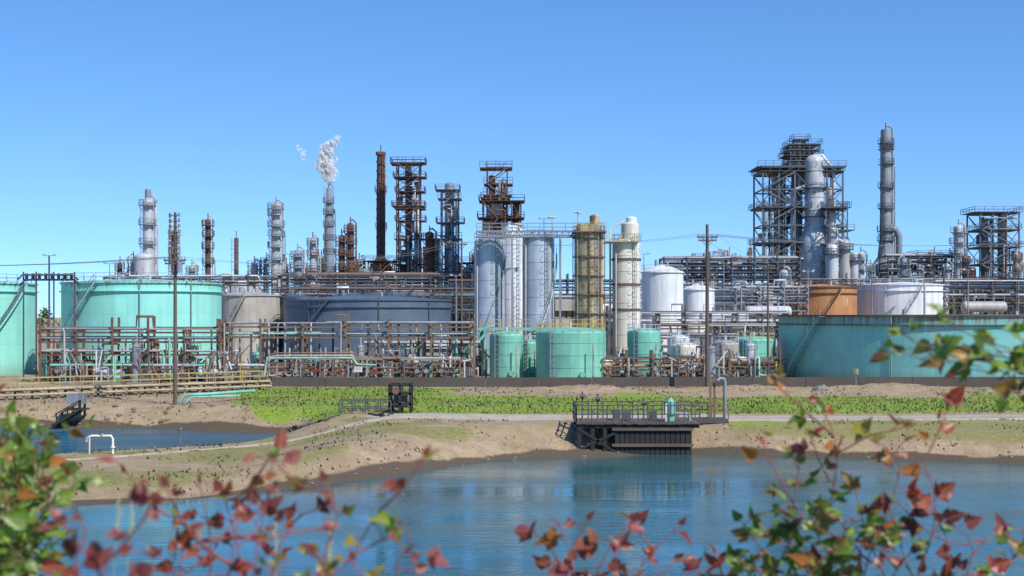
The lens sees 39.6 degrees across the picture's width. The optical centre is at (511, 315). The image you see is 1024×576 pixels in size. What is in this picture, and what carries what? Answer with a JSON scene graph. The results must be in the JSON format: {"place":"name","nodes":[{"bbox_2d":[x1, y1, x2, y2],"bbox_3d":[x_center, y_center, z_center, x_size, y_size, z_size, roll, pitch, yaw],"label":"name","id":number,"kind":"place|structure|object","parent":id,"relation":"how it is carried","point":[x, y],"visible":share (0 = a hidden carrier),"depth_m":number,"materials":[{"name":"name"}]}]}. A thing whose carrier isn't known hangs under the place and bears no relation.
{"place":"outdoors","nodes":[
{"label":"outdoors","id":0,"kind":"place"},
{"bbox_2d":[0,428,286,453],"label":"pond","id":1,"kind":"structure","parent":0,"point":[129,439],"depth_m":115.72,"materials":[{"name":"liquid"}]},
{"bbox_2d":[134,189,157,277],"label":"distillation column","id":2,"kind":"structure","parent":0,"point":[148,221],"depth_m":298.94,"materials":[{"name":"metal"}]},
{"bbox_2d":[201,213,215,280],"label":"distillation column","id":3,"kind":"structure","parent":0,"point":[208,242],"depth_m":309.43,"materials":[{"name":"grey metal"}]},
{"bbox_2d":[267,197,285,293],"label":"distillation column","id":4,"kind":"structure","parent":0,"point":[277,232],"depth_m":299.09,"materials":[{"name":"metal"}]},
{"bbox_2d":[0,317,1023,506],"bbox_3d":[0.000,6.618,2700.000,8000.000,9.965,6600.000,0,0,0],"label":"ground","id":5,"kind":"structure","parent":0,"point":[981,441],"depth_m":104.30,"materials":[{"name":"soil"}]},
{"bbox_2d":[0,274,38,375],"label":"storage tank","id":6,"kind":"object","parent":5,"relation":"on","point":[11,328],"visible":0.83,"depth_m":191.91,"materials":[{"name":"teal metal"}]},
{"bbox_2d":[17,256,80,379],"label":"pipe gantry","id":7,"kind":"object","parent":5,"relation":"on","point":[45,275],"visible":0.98,"depth_m":176.32,"materials":[{"name":"metal"}]},
{"bbox_2d":[0,383,105,575],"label":"green leaf shrub","id":8,"kind":"object","parent":5,"relation":"on","point":[17,558],"visible":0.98,"depth_m":3.00,"materials":[{"name":"green plant"}]},
{"bbox_2d":[51,393,89,426],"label":"metal access steps","id":9,"kind":"structure","parent":5,"relation":"on","point":[78,399],"depth_m":125.80,"materials":[{"name":"grey metal"}]},
{"bbox_2d":[58,352,88,384],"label":"process skid","id":10,"kind":"object","parent":5,"relation":"on","point":[78,370],"visible":0.93,"depth_m":162.95,"materials":[{"name":"metal"}]},
{"bbox_2d":[33,475,168,575],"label":"red vine","id":11,"kind":"object","parent":5,"relation":"on","point":[98,557],"visible":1,"depth_m":1.91,"materials":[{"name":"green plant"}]},
{"bbox_2d":[91,350,126,384],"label":"process skid","id":12,"kind":"object","parent":5,"relation":"on","point":[104,370],"visible":0.88,"depth_m":162.57,"materials":[{"name":"metal"}]},
{"bbox_2d":[38,315,233,382],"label":"pipe rack","id":13,"kind":"object","parent":5,"relation":"on","point":[153,350],"visible":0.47,"depth_m":170.26,"materials":[{"name":"orange metal"}]},
{"bbox_2d":[0,370,271,400],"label":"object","id":14,"kind":"structure","parent":5,"relation":"on","point":[91,392],"depth_m":143.02,"materials":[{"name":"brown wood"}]},
{"bbox_2d":[58,272,223,376],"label":"storage tank","id":15,"kind":"object","parent":5,"relation":"on","point":[99,303],"visible":0.68,"depth_m":180.93,"materials":[{"name":"teal metal"}]},
{"bbox_2d":[126,336,158,384],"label":"process skid","id":16,"kind":"object","parent":5,"relation":"on","point":[136,348],"visible":0.95,"depth_m":162.99,"materials":[{"name":"metal"}]},
{"bbox_2d":[0,402,290,425],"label":"bank rocks","id":17,"kind":"object","parent":5,"relation":"on","point":[134,409],"visible":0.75,"depth_m":127.18,"materials":[{"name":"brown stone"}]},
{"bbox_2d":[46,353,267,383],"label":"pipe rack","id":18,"kind":"object","parent":5,"relation":"on","point":[128,368],"visible":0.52,"depth_m":166.22,"materials":[{"name":"beige metal"}]},
{"bbox_2d":[164,212,185,404],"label":"utility pole","id":19,"kind":"object","parent":5,"relation":"on","point":[177,266],"visible":1,"depth_m":128.84,"materials":[{"name":"brown wood"}]},
{"bbox_2d":[0,234,1021,265],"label":"power lines","id":20,"kind":"object","parent":19,"relation":"attached to","point":[527,245],"visible":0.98,"depth_m":147.31,"materials":[{"name":"grey metal"}]},
{"bbox_2d":[103,271,277,293],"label":"pipe rack","id":21,"kind":"object","parent":5,"relation":"on","point":[233,277],"visible":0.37,"depth_m":262.46,"materials":[{"name":"metal"}]},
{"bbox_2d":[177,389,255,402],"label":"green discharge pipe","id":22,"kind":"object","parent":5,"relation":"on","point":[205,395],"visible":0.86,"depth_m":131.38,"materials":[{"name":"green metal"}]},
{"bbox_2d":[198,353,234,381],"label":"process skid","id":23,"kind":"object","parent":5,"relation":"on","point":[210,371],"visible":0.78,"depth_m":162.94,"materials":[{"name":"metal"}]},
{"bbox_2d":[94,429,346,575],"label":"red leaf shrub","id":24,"kind":"object","parent":5,"relation":"on","point":[245,513],"visible":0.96,"depth_m":2.68,"materials":[{"name":"red plant"}]},
{"bbox_2d":[113,491,332,575],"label":"dry grass stalks","id":25,"kind":"object","parent":5,"relation":"on","point":[131,518],"visible":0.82,"depth_m":2.50,"materials":[{"name":"brown plant"}]},
{"bbox_2d":[211,343,240,384],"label":"process skid","id":26,"kind":"object","parent":5,"relation":"on","point":[220,353],"visible":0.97,"depth_m":162.97,"materials":[{"name":"metal"}]},
{"bbox_2d":[222,287,281,363],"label":"storage tank","id":27,"kind":"object","parent":5,"relation":"on","point":[244,306],"visible":0.58,"depth_m":233.40,"materials":[{"name":"grey metal"}]},
{"bbox_2d":[290,244,305,286],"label":"distillation column","id":28,"kind":"structure","parent":5,"relation":"on","point":[298,255],"depth_m":291.25,"materials":[{"name":"grey metal"}]},
{"bbox_2d":[280,290,315,361],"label":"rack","id":29,"kind":"object","parent":5,"relation":"on","point":[297,296],"visible":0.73,"depth_m":238.06,"materials":[{"name":"metal"}]},
{"bbox_2d":[306,232,320,296],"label":"distillation column","id":30,"kind":"structure","parent":5,"relation":"on","point":[313,249],"depth_m":295.38,"materials":[{"name":"metal"}]},
{"bbox_2d":[263,352,376,376],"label":"green pipe run","id":31,"kind":"object","parent":5,"relation":"on","point":[324,358],"visible":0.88,"depth_m":162.41,"materials":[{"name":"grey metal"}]},
{"bbox_2d":[323,181,335,296],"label":"steam vent stack","id":32,"kind":"object","parent":5,"relation":"on","point":[329,250],"visible":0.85,"depth_m":329.12,"materials":[{"name":"grey metal"}]},
{"bbox_2d":[315,135,338,186],"bbox_3d":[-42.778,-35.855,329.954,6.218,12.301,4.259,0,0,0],"label":"steam plume","id":33,"kind":"object","parent":32,"relation":"attached to","point":[329,162],"visible":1,"depth_m":329.69,"materials":[{"name":"white"}]},
{"bbox_2d":[335,229,346,290],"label":"distillation column","id":34,"kind":"structure","parent":5,"relation":"on","point":[341,241],"depth_m":295.36,"materials":[{"name":"grey metal"}]},
{"bbox_2d":[216,314,476,380],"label":"pipe rack","id":35,"kind":"object","parent":5,"relation":"on","point":[304,336],"visible":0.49,"depth_m":172.39,"materials":[{"name":"grey metal"}]},
{"bbox_2d":[287,382,412,431],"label":"sluice gate platform","id":36,"kind":"structure","parent":5,"relation":"on","point":[400,401],"depth_m":116.00,"materials":[{"name":"black metal"}]},
{"bbox_2d":[344,217,358,290],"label":"distillation column","id":37,"kind":"structure","parent":5,"relation":"on","point":[350,243],"depth_m":295.32,"materials":[{"name":"orange metal"}]},
{"bbox_2d":[258,445,449,575],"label":"red vine","id":38,"kind":"object","parent":5,"relation":"on","point":[383,517],"visible":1,"depth_m":2.20,"materials":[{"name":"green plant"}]},
{"bbox_2d":[263,350,460,376],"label":"pipe rack","id":39,"kind":"object","parent":5,"relation":"on","point":[295,369],"visible":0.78,"depth_m":167.19,"materials":[{"name":"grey metal"}]},
{"bbox_2d":[282,290,452,366],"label":"storage tank","id":40,"kind":"object","parent":5,"relation":"on","point":[381,306],"visible":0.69,"depth_m":220.20,"materials":[{"name":"metal"}]},
{"bbox_2d":[271,282,473,335],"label":"pipe rack","id":41,"kind":"object","parent":5,"relation":"on","point":[320,291],"visible":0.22,"depth_m":250.41,"materials":[{"name":"metal"}]},
{"bbox_2d":[281,266,473,335],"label":"pipe rack","id":42,"kind":"object","parent":5,"relation":"on","point":[382,278],"visible":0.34,"depth_m":291.46,"materials":[{"name":"metal"}]},
{"bbox_2d":[362,255,398,290],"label":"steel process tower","id":43,"kind":"structure","parent":5,"relation":"on","point":[383,262],"depth_m":302.89,"materials":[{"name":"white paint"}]},
{"bbox_2d":[369,145,393,286],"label":"furnace stack","id":44,"kind":"object","parent":5,"relation":"on","point":[380,222],"visible":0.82,"depth_m":319.11,"materials":[{"name":"orange metal"}]},
{"bbox_2d":[390,157,426,286],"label":"steel process tower","id":45,"kind":"structure","parent":5,"relation":"on","point":[413,225],"depth_m":309.36,"materials":[{"name":"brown metal"}]},
{"bbox_2d":[363,335,481,376],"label":"pipe rack","id":46,"kind":"object","parent":5,"relation":"on","point":[394,343],"visible":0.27,"depth_m":180.22,"materials":[{"name":"metal"}]},
{"bbox_2d":[421,226,438,296],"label":"distillation column","id":47,"kind":"structure","parent":5,"relation":"on","point":[430,238],"depth_m":301.19,"materials":[{"name":"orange metal"}]},
{"bbox_2d":[435,182,464,328],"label":"steel process tower","id":48,"kind":"structure","parent":5,"relation":"on","point":[451,210],"depth_m":297.37,"materials":[{"name":"grey metal"}]},
{"bbox_2d":[442,352,474,376],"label":"process skid","id":49,"kind":"object","parent":5,"relation":"on","point":[466,362],"visible":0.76,"depth_m":168.47,"materials":[{"name":"metal"}]},
{"bbox_2d":[456,240,466,376],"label":"utility pole","id":50,"kind":"object","parent":5,"relation":"on","point":[461,329],"visible":0.9,"depth_m":175.90,"materials":[{"name":"brown wood"}]},
{"bbox_2d":[474,232,505,372],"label":"silo","id":51,"kind":"object","parent":5,"relation":"on","point":[490,281],"visible":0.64,"depth_m":198.06,"materials":[{"name":"metal"}]},
{"bbox_2d":[479,161,512,234],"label":"derrick tower","id":52,"kind":"structure","parent":5,"relation":"on","point":[491,185],"depth_m":287.16,"materials":[{"name":"orange metal"}]},
{"bbox_2d":[477,194,524,238],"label":"derrick tower","id":53,"kind":"structure","parent":5,"relation":"on","point":[497,211],"depth_m":282.44,"materials":[{"name":"orange metal"}]},
{"bbox_2d":[490,327,522,376],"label":"process tank","id":54,"kind":"object","parent":5,"relation":"on","point":[506,352],"visible":0.95,"depth_m":176.16,"materials":[{"name":"green metal"}]},
{"bbox_2d":[1,383,1023,497],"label":"grass","id":55,"kind":"structure","parent":5,"relation":"on","point":[428,390],"depth_m":127.62,"materials":[{"name":"green plant"}]},
{"bbox_2d":[501,224,523,333],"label":"silo","id":56,"kind":"object","parent":5,"relation":"on","point":[517,278],"visible":0.53,"depth_m":220.39,"materials":[{"name":"white paint"}]},
{"bbox_2d":[523,335,535,376],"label":"process tank","id":57,"kind":"object","parent":5,"relation":"on","point":[529,356],"visible":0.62,"depth_m":183.01,"materials":[{"name":"teal metal"}]},
{"bbox_2d":[46,403,1012,493],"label":"bank rocks","id":58,"kind":"object","parent":5,"relation":"on","point":[368,458],"visible":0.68,"depth_m":99.56,"materials":[{"name":"stone"}]},
{"bbox_2d":[463,319,605,374],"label":"service platform","id":59,"kind":"structure","parent":5,"relation":"on","point":[482,338],"depth_m":185.26,"materials":[{"name":"yellow paint"}]},
{"bbox_2d":[522,232,556,340],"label":"silo","id":60,"kind":"object","parent":5,"relation":"on","point":[538,277],"visible":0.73,"depth_m":196.01,"materials":[{"name":"metal"}]},
{"bbox_2d":[476,211,603,330],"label":"overhead pipe bridge","id":61,"kind":"structure","parent":5,"relation":"on","point":[511,236],"depth_m":195.50,"materials":[{"name":"grey metal"}]},
{"bbox_2d":[447,273,641,335],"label":"pipe rack","id":62,"kind":"object","parent":5,"relation":"on","point":[567,288],"visible":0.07,"depth_m":262.49,"materials":[{"name":"metal"}]},
{"bbox_2d":[536,322,604,377],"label":"process tank","id":63,"kind":"object","parent":5,"relation":"on","point":[571,351],"visible":0.9,"depth_m":172.27,"materials":[{"name":"teal metal"}]},
{"bbox_2d":[572,214,606,330],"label":"rusty silo","id":64,"kind":"object","parent":5,"relation":"on","point":[588,276],"visible":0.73,"depth_m":194.30,"materials":[{"name":"brown metal"}]},
{"bbox_2d":[603,216,640,368],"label":"silo","id":65,"kind":"object","parent":5,"relation":"on","point":[626,283],"visible":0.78,"depth_m":197.41,"materials":[{"name":"beige paint"}]},
{"bbox_2d":[514,509,743,575],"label":"red leaf shrub","id":66,"kind":"object","parent":5,"relation":"on","point":[584,547],"visible":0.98,"depth_m":3.30,"materials":[{"name":"red plant"}]},
{"bbox_2d":[573,391,699,454],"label":"intake pump platform","id":67,"kind":"structure","parent":5,"relation":"on","point":[653,434],"depth_m":102.09,"materials":[{"name":"black metal"}]},
{"bbox_2d":[627,324,660,376],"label":"process tank","id":68,"kind":"object","parent":5,"relation":"on","point":[643,342],"visible":0.7,"depth_m":178.12,"materials":[{"name":"teal metal"}]},
{"bbox_2d":[272,377,1023,386],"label":"containment wall","id":69,"kind":"structure","parent":5,"relation":"on","point":[560,381],"depth_m":159.82,"materials":[{"name":"grey concrete"}]},
{"bbox_2d":[636,349,680,376],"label":"process skid","id":70,"kind":"object","parent":5,"relation":"on","point":[660,364],"visible":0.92,"depth_m":174.31,"materials":[{"name":"metal"}]},
{"bbox_2d":[640,260,684,360],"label":"storage tank","id":71,"kind":"object","parent":5,"relation":"on","point":[662,287],"visible":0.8,"depth_m":232.98,"materials":[{"name":"white metal"}]},
{"bbox_2d":[670,338,698,376],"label":"process tank","id":72,"kind":"object","parent":5,"relation":"on","point":[677,349],"visible":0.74,"depth_m":176.48,"materials":[{"name":"white metal"}]},
{"bbox_2d":[675,349,702,376],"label":"process skid","id":73,"kind":"object","parent":5,"relation":"on","point":[688,366],"visible":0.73,"depth_m":174.41,"materials":[{"name":"metal"}]},
{"bbox_2d":[601,346,780,376],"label":"pipe rack","id":74,"kind":"object","parent":5,"relation":"on","point":[628,366],"visible":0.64,"depth_m":174.17,"materials":[{"name":"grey metal"}]},
{"bbox_2d":[605,303,788,359],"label":"pipe rack","id":75,"kind":"object","parent":5,"relation":"on","point":[711,320],"visible":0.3,"depth_m":225.36,"materials":[{"name":"metal"}]},
{"bbox_2d":[683,279,715,359],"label":"storage tank","id":76,"kind":"object","parent":5,"relation":"on","point":[694,296],"visible":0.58,"depth_m":241.47,"materials":[{"name":"white metal"}]},
{"bbox_2d":[675,377,728,424],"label":"sluice gate platform","id":77,"kind":"structure","parent":5,"relation":"on","point":[709,418],"depth_m":107.53,"materials":[{"name":"grey metal"}]},
{"bbox_2d":[697,224,717,386],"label":"utility pole","id":78,"kind":"object","parent":5,"relation":"on","point":[707,240],"visible":0.97,"depth_m":155.82,"materials":[{"name":"brown wood"}]},
{"bbox_2d":[699,337,728,376],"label":"process skid","id":79,"kind":"object","parent":5,"relation":"on","point":[713,364],"visible":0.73,"depth_m":168.48,"materials":[{"name":"metal"}]},
{"bbox_2d":[652,315,778,355],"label":"pipe rack","id":80,"kind":"object","parent":5,"relation":"on","point":[744,327],"visible":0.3,"depth_m":205.31,"materials":[{"name":"metal"}]},
{"bbox_2d":[712,335,739,376],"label":"process tank","id":81,"kind":"object","parent":5,"relation":"on","point":[721,345],"visible":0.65,"depth_m":178.53,"materials":[{"name":"grey metal"}]},
{"bbox_2d":[659,249,800,295],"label":"pipe rack","id":82,"kind":"object","parent":5,"relation":"on","point":[748,262],"visible":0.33,"depth_m":280.78,"materials":[{"name":"metal"}]},
{"bbox_2d":[715,282,772,339],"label":"rack","id":83,"kind":"object","parent":5,"relation":"on","point":[739,286],"visible":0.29,"depth_m":258.00,"materials":[{"name":"metal"}]},
{"bbox_2d":[732,332,775,376],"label":"process tank","id":84,"kind":"object","parent":5,"relation":"on","point":[761,341],"visible":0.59,"depth_m":181.73,"materials":[{"name":"teal metal"}]},
{"bbox_2d":[710,279,808,346],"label":"pipe rack","id":85,"kind":"object","parent":5,"relation":"on","point":[754,289],"visible":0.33,"depth_m":250.47,"materials":[{"name":"grey metal"}]},
{"bbox_2d":[747,350,776,376],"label":"process skid","id":86,"kind":"object","parent":5,"relation":"on","point":[755,361],"visible":0.84,"depth_m":168.55,"materials":[{"name":"metal"}]},
{"bbox_2d":[744,299,791,355],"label":"horizontal drum","id":87,"kind":"object","parent":5,"relation":"on","point":[788,309],"visible":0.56,"depth_m":245.31,"materials":[{"name":"metal"}]},
{"bbox_2d":[748,134,854,284],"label":"catalytic cracker","id":88,"kind":"object","parent":5,"relation":"on","point":[805,168],"visible":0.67,"depth_m":323.92,"materials":[{"name":"grey metal"}]},
{"bbox_2d":[785,280,858,314],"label":"storage tank","id":89,"kind":"object","parent":5,"relation":"on","point":[828,299],"visible":0.42,"depth_m":255.99,"materials":[{"name":"orange metal"}]},
{"bbox_2d":[819,202,849,276],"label":"steel process tower","id":90,"kind":"structure","parent":5,"relation":"on","point":[831,233],"depth_m":319.44,"materials":[{"name":"grey metal"}]},
{"bbox_2d":[822,238,861,283],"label":"reactor vessel","id":91,"kind":"object","parent":5,"relation":"on","point":[841,261],"visible":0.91,"depth_m":299.05,"materials":[{"name":"metal"}]},
{"bbox_2d":[703,363,1023,575],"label":"mixed leaf shrub","id":92,"kind":"object","parent":5,"relation":"on","point":[890,535],"visible":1,"depth_m":3.37,"materials":[{"name":"plant"}]},
{"bbox_2d":[872,123,901,277],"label":"flue gas stack","id":93,"kind":"object","parent":5,"relation":"on","point":[889,231],"visible":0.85,"depth_m":318.96,"materials":[{"name":"grey metal"}]},
{"bbox_2d":[776,307,1023,376],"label":"storage tank","id":94,"kind":"object","parent":5,"relation":"on","point":[817,345],"visible":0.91,"depth_m":169.26,"materials":[{"name":"teal metal"}]},
{"bbox_2d":[855,278,950,314],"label":"storage tank","id":95,"kind":"object","parent":5,"relation":"on","point":[895,298],"visible":0.48,"depth_m":260.67,"materials":[{"name":"white metal"}]},
{"bbox_2d":[793,272,1017,314],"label":"pipe rack","id":96,"kind":"object","parent":5,"relation":"on","point":[897,279],"visible":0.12,"depth_m":296.54,"materials":[{"name":"metal"}]},
{"bbox_2d":[879,252,952,277],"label":"pipe rack","id":97,"kind":"object","parent":5,"relation":"on","point":[907,256],"visible":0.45,"depth_m":310.63,"materials":[{"name":"metal"}]},
{"bbox_2d":[906,250,953,283],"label":"rack","id":98,"kind":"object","parent":5,"relation":"on","point":[925,267],"depth_m":311.86,"materials":[{"name":"grey metal"}]},
{"bbox_2d":[949,219,967,277],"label":"distillation column","id":99,"kind":"structure","parent":5,"relation":"on","point":[958,233],"depth_m":309.11,"materials":[{"name":"metal"}]},
{"bbox_2d":[933,274,1023,314],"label":"pipe rack","id":100,"kind":"object","parent":5,"relation":"on","point":[991,285],"visible":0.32,"depth_m":262.46,"materials":[{"name":"metal"}]},
{"bbox_2d":[961,295,1006,314],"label":"horizontal drum","id":101,"kind":"object","parent":5,"relation":"on","point":[995,307],"visible":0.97,"depth_m":254.19,"materials":[{"name":"metal"}]},
{"bbox_2d":[960,206,1023,314],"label":"steel process tower","id":102,"kind":"structure","parent":5,"relation":"on","point":[984,231],"depth_m":315.50,"materials":[{"name":"grey metal"}]},
{"bbox_2d":[990,272,1023,314],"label":"rack","id":103,"kind":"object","parent":5,"relation":"on","point":[1021,310],"depth_m":287.13,"materials":[{"name":"grey metal"}]},
{"bbox_2d":[1010,247,1023,313],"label":"distillation column","id":104,"kind":"structure","parent":5,"relation":"on","point":[1016,263],"depth_m":304.43,"materials":[{"name":"grey metal"}]},
{"bbox_2d":[0,0,1023,316],"label":"sky","id":105,"kind":"structure","parent":0,"point":[659,113],"materials":[{"name":"blue"}]},
{"bbox_2d":[7,454,1023,575],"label":"pond","id":106,"kind":"structure","parent":0,"point":[468,517],"depth_m":71.50,"materials":[{"name":"liquid"}]},
{"bbox_2d":[65,414,1023,459],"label":"gravel path","id":107,"kind":"structure","parent":0,"point":[483,416],"depth_m":109.44,"materials":[{"name":"beige gravel"}]},
{"bbox_2d":[554,295,573,327],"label":"control building","id":108,"kind":"structure","parent":0,"point":[566,306],"depth_m":246.00,"materials":[{"name":"metal"}]},
{"bbox_2d":[869,303,1023,413],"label":"overhanging branch","id":109,"kind":"object","parent":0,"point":[963,353],"visible":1,"depth_m":3.08,"materials":[{"name":"green plant"}]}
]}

